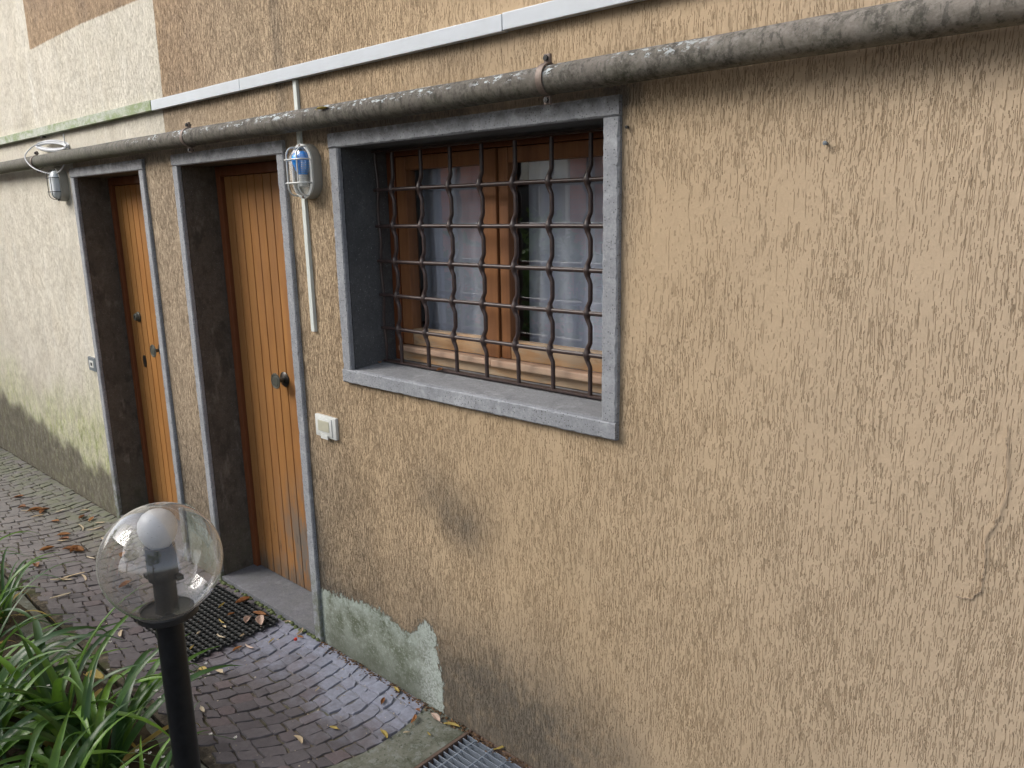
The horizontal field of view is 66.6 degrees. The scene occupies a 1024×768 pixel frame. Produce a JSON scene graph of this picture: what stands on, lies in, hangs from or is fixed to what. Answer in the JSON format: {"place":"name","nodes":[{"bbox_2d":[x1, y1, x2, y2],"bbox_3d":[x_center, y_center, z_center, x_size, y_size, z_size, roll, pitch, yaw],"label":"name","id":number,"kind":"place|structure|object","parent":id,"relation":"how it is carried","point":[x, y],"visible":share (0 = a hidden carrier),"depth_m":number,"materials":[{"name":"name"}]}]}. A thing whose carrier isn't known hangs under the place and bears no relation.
{"place":"outdoors","nodes":[
{"label":"outdoors","id":0,"kind":"place"},
{"bbox_2d":[0,586,159,767],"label":"soil","id":1,"kind":"structure","parent":0,"point":[144,733],"depth_m":2.94,"materials":[{"name":"brown soil"}]},
{"bbox_2d":[0,530,37,572],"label":"strap leaf plant","id":2,"kind":"object","parent":1,"relation":"on","point":[13,547],"visible":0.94,"depth_m":4.07,"materials":[{"name":"green plant"}]},
{"bbox_2d":[0,546,76,624],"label":"strap leaf plant","id":3,"kind":"object","parent":1,"relation":"on","point":[6,605],"visible":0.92,"depth_m":3.59,"materials":[{"name":"green plant"}]},
{"bbox_2d":[0,580,92,670],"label":"strap leaf plant","id":4,"kind":"object","parent":1,"relation":"on","point":[5,640],"visible":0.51,"depth_m":3.16,"materials":[{"name":"green plant"}]},
{"bbox_2d":[0,616,126,764],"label":"strap leaf plant","id":5,"kind":"object","parent":1,"relation":"on","point":[16,658],"visible":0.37,"depth_m":2.86,"materials":[{"name":"green plant"}]},
{"bbox_2d":[0,646,131,764],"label":"strap leaf plant","id":6,"kind":"object","parent":1,"relation":"on","point":[5,706],"visible":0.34,"depth_m":2.53,"materials":[{"name":"green plant"}]},
{"bbox_2d":[1,696,159,767],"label":"strap leaf plant","id":7,"kind":"object","parent":1,"relation":"on","point":[77,758],"visible":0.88,"depth_m":2.39,"materials":[{"name":"green plant"}]},
{"bbox_2d":[0,582,191,767],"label":"strap leaf plant","id":8,"kind":"object","parent":1,"relation":"on","point":[45,695],"visible":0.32,"depth_m":2.70,"materials":[{"name":"green plant"}]},
{"bbox_2d":[0,633,242,767],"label":"strap leaf plant","id":9,"kind":"object","parent":1,"relation":"on","point":[124,735],"visible":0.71,"depth_m":2.58,"materials":[{"name":"green plant"}]},
{"bbox_2d":[83,669,103,678],"bbox_3d":[-1.422,0.987,2.643,0.083,0.021,0.038,9,22,12],"label":"fallen leaf","id":10,"kind":"object","parent":9,"relation":"on","point":[99,675],"visible":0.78,"depth_m":2.65,"materials":[{"name":"yellow plant"}]},
{"bbox_2d":[106,698,208,767],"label":"strap leaf plant","id":11,"kind":"object","parent":1,"relation":"on","point":[168,757],"visible":0.68,"depth_m":2.44,"materials":[{"name":"green plant"}]},
{"bbox_2d":[96,502,222,767],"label":"post lamp","id":12,"kind":"object","parent":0,"point":[167,612],"visible":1,"depth_m":1.61,"materials":[{"name":"black metal"}]},
{"bbox_2d":[0,446,424,767],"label":"path","id":13,"kind":"structure","parent":0,"point":[270,750],"depth_m":3.31,"materials":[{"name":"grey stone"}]},
{"bbox_2d":[40,546,54,550],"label":"fallen leaf","id":14,"kind":"object","parent":13,"relation":"on","point":[45,548],"visible":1,"depth_m":4.39,"materials":[{"name":"brown plant"}]},
{"bbox_2d":[50,592,70,598],"bbox_3d":[-2.230,1.045,3.847,0.091,0.009,0.020,-10,16,-33],"label":"fallen leaf","id":15,"kind":"object","parent":13,"relation":"on","point":[60,595],"visible":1,"depth_m":3.85,"materials":[{"name":"beige plant"}]},
{"bbox_2d":[56,532,70,535],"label":"fallen leaf","id":16,"kind":"object","parent":13,"relation":"on","point":[64,533],"visible":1,"depth_m":4.60,"materials":[{"name":"brown plant"}]},
{"bbox_2d":[70,545,79,551],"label":"fallen leaf","id":17,"kind":"object","parent":13,"relation":"on","point":[72,547],"visible":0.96,"depth_m":4.38,"materials":[{"name":"brown plant"}]},
{"bbox_2d":[74,546,85,551],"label":"fallen leaf","id":18,"kind":"object","parent":13,"relation":"on","point":[79,548],"visible":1,"depth_m":4.37,"materials":[{"name":"brown plant"}]},
{"bbox_2d":[118,580,129,587],"bbox_3d":[-1.962,1.013,3.960,0.034,0.012,0.090,6,16,19],"label":"fallen leaf","id":19,"kind":"object","parent":13,"relation":"on","point":[124,583],"visible":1,"depth_m":3.96,"materials":[{"name":"brown plant"}]},
{"bbox_2d":[131,584,277,661],"bbox_3d":[-1.420,1.082,3.598,0.614,0.015,0.441,10,17,41],"label":"doormat","id":20,"kind":"object","parent":13,"relation":"on","point":[205,621],"visible":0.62,"depth_m":3.55,"materials":[{"name":"black rubber"}]},
{"bbox_2d":[235,596,253,602],"bbox_3d":[-1.279,1.031,3.730,0.089,0.018,0.038,-13,17,-41],"label":"fallen leaf","id":21,"kind":"object","parent":20,"relation":"on","point":[242,599],"visible":1,"depth_m":3.73,"materials":[{"name":"brown plant"}]},
{"bbox_2d":[243,616,250,622],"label":"fallen leaf","id":22,"kind":"object","parent":20,"relation":"on","point":[246,618],"visible":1,"depth_m":3.56,"materials":[{"name":"beige plant"}]},
{"bbox_2d":[255,615,263,624],"bbox_3d":[-1.143,1.072,3.533,0.038,0.019,0.085,-8,21,-18],"label":"fallen leaf","id":23,"kind":"object","parent":20,"relation":"on","point":[259,619],"visible":1,"depth_m":3.54,"materials":[{"name":"beige plant"}]},
{"bbox_2d":[253,611,267,615],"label":"fallen leaf","id":24,"kind":"object","parent":20,"relation":"on","point":[260,612],"visible":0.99,"depth_m":3.61,"materials":[{"name":"brown plant"}]},
{"bbox_2d":[219,580,319,640],"bbox_3d":[-1.162,1.060,3.691,0.879,0.017,0.035,10,17,41],"label":"moss","id":25,"kind":"object","parent":13,"relation":"on","point":[272,612],"visible":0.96,"depth_m":3.66,"materials":[{"name":"plant"}]},
{"bbox_2d":[294,735,302,743],"bbox_3d":[-0.752,1.257,2.763,0.018,0.008,0.060,-17,19,-40],"label":"fallen leaf","id":26,"kind":"object","parent":13,"relation":"on","point":[299,738],"visible":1,"depth_m":2.77,"materials":[{"name":"beige plant"}]},
{"bbox_2d":[380,729,387,737],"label":"fallen leaf","id":27,"kind":"object","parent":13,"relation":"on","point":[384,732],"visible":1,"depth_m":2.78,"materials":[{"name":"yellow plant"}]},
{"bbox_2d":[319,641,527,767],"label":"leaf litter","id":28,"kind":"object","parent":13,"relation":"on","point":[451,719],"visible":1,"depth_m":2.93,"materials":[{"name":"brown plant"}]},
{"bbox_2d":[169,704,468,767],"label":"pavement","id":29,"kind":"structure","parent":0,"point":[416,745],"depth_m":2.73,"materials":[{"name":"concrete"}]},
{"bbox_2d":[431,713,439,721],"bbox_3d":[-0.276,1.225,2.862,0.022,0.010,0.065,-16,25,-37],"label":"fallen leaf","id":30,"kind":"object","parent":29,"relation":"on","point":[436,716],"visible":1,"depth_m":2.87,"materials":[{"name":"beige plant"}]},
{"bbox_2d":[444,722,459,726],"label":"fallen leaf","id":31,"kind":"object","parent":29,"relation":"on","point":[452,723],"visible":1,"depth_m":2.83,"materials":[{"name":"yellow plant"}]},
{"bbox_2d":[414,729,532,767],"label":"drain grate","id":32,"kind":"object","parent":29,"relation":"in","point":[464,750],"visible":1,"depth_m":2.68,"materials":[{"name":"metal"}]},
{"label":"ground","id":33,"kind":"structure","parent":0,"visible":0},
{"bbox_2d":[14,591,56,639],"bbox_3d":[-2.306,1.111,3.686,0.565,0.062,0.124,11,17,43],"label":"edging stone","id":34,"kind":"object","parent":33,"relation":"on","point":[27,604],"visible":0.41,"depth_m":3.62,"materials":[{"name":"stone"}]},
{"bbox_2d":[45,635,108,683],"bbox_3d":[-1.849,1.194,3.276,0.562,0.062,0.126,11,17,43],"label":"edging stone","id":35,"kind":"object","parent":33,"relation":"on","point":[66,643],"visible":0.14,"depth_m":3.35,"materials":[{"name":"stone"}]},
{"bbox_2d":[110,687,172,767],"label":"edging stone","id":36,"kind":"object","parent":33,"relation":"on","point":[151,729],"visible":0.18,"depth_m":2.78,"materials":[{"name":"stone"}]},
{"bbox_2d":[0,0,1023,767],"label":"building","id":37,"kind":"structure","parent":33,"relation":"on","point":[750,494],"depth_m":2.26,"materials":[{"name":"paint"}]},
{"bbox_2d":[24,133,68,173],"bbox_3d":[-2.667,-1.314,4.475,0.432,0.219,0.096,8,15,35],"label":"cable coil","id":38,"kind":"object","parent":37,"relation":"attached to","point":[38,145],"visible":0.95,"depth_m":4.48,"materials":[{"name":"white plastic"}]},
{"bbox_2d":[46,168,69,200],"bbox_3d":[-2.619,-1.147,4.490,0.124,0.184,0.092,10,17,41],"label":"wall lamp","id":39,"kind":"object","parent":37,"relation":"attached to","point":[59,187],"visible":0.99,"depth_m":4.46,"materials":[{"name":"grey plastic"}]},
{"bbox_2d":[0,100,153,145],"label":"cable duct","id":40,"kind":"object","parent":37,"relation":"attached to","point":[118,113],"visible":0.87,"depth_m":4.13,"materials":[{"name":"plastic"}]},
{"bbox_2d":[88,356,96,371],"bbox_3d":[-2.530,-0.121,4.703,0.110,0.083,0.018,10,17,41],"label":"doorbell switch","id":41,"kind":"object","parent":37,"relation":"attached to","point":[92,363],"visible":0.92,"depth_m":4.69,"materials":[{"name":"plastic"}]},
{"bbox_2d":[115,184,179,520],"bbox_3d":[-1.999,-0.128,4.451,0.771,1.969,0.085,10,17,41],"label":"door","id":42,"kind":"structure","parent":37,"relation":"in","point":[128,197],"depth_m":4.57,"materials":[{"name":"orange wood"}]},
{"bbox_2d":[151,79,242,110],"bbox_3d":[-1.354,-1.229,3.328,0.796,0.044,0.030,10,17,41],"label":"cable duct","id":43,"kind":"object","parent":37,"relation":"attached to","point":[210,92],"visible":0.93,"depth_m":3.29,"materials":[{"name":"grey plastic"}]},
{"bbox_2d":[224,172,311,591],"bbox_3d":[-1.068,0.039,3.621,0.747,1.969,0.085,10,17,41],"label":"door","id":44,"kind":"structure","parent":37,"relation":"in","point":[252,201],"depth_m":3.70,"materials":[{"name":"brown wood"}]},
{"bbox_2d":[284,144,322,198],"bbox_3d":[-0.766,-0.776,2.846,0.132,0.196,0.093,10,17,41],"label":"wall lamp","id":45,"kind":"object","parent":37,"relation":"attached to","point":[306,166],"visible":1,"depth_m":2.82,"materials":[{"name":"grey plastic"}]},
{"bbox_2d":[292,80,316,331],"bbox_3d":[-0.779,-0.655,2.938,0.022,0.923,0.016,10,17,41],"label":"cable trunking","id":46,"kind":"object","parent":37,"relation":"attached to","point":[310,281],"visible":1,"depth_m":2.96,"materials":[{"name":"plastic"}]},
{"bbox_2d":[315,413,338,439],"bbox_3d":[-0.736,0.172,3.093,0.140,0.094,0.023,10,17,41],"label":"doorbell switch","id":47,"kind":"object","parent":37,"relation":"attached to","point":[326,427],"visible":1,"depth_m":3.08,"materials":[{"name":"white plastic"}]},
{"bbox_2d":[239,14,507,90],"bbox_3d":[-0.538,-1.083,2.601,1.405,0.044,0.030,10,17,41],"label":"cable duct","id":48,"kind":"object","parent":37,"relation":"attached to","point":[471,30],"visible":0.91,"depth_m":2.47,"materials":[{"name":"grey plastic"}]},
{"bbox_2d":[422,166,513,359],"bbox_3d":[-0.177,-0.476,2.860,0.501,0.800,0.058,11,17,43],"label":"curtain","id":49,"kind":"object","parent":37,"relation":"hanging from","point":[468,249],"visible":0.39,"depth_m":2.90,"materials":[{"name":"white fabric"}]},
{"bbox_2d":[386,131,603,393],"bbox_3d":[-0.030,-0.409,2.600,1.138,0.782,0.083,10,17,41],"label":"window","id":50,"kind":"structure","parent":37,"relation":"in","point":[498,156],"depth_m":2.62,"materials":[{"name":"brown wood"}]},
{"bbox_2d":[0,0,1023,173],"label":"drain pipe","id":51,"kind":"object","parent":37,"relation":"attached to","point":[898,22],"visible":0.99,"depth_m":1.82,"materials":[{"name":"metal"}]},
{"bbox_2d":[529,157,602,372],"bbox_3d":[0.245,-0.400,2.483,0.520,0.800,0.075,10,17,41],"label":"curtain","id":52,"kind":"object","parent":37,"relation":"hanging from","point":[571,244],"visible":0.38,"depth_m":2.55,"materials":[{"name":"white fabric"}]},
{"bbox_2d":[502,0,644,30],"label":"cable duct","id":53,"kind":"object","parent":37,"relation":"attached to","point":[540,13],"visible":1,"depth_m":2.01,"materials":[{"name":"grey plastic"}]}
]}

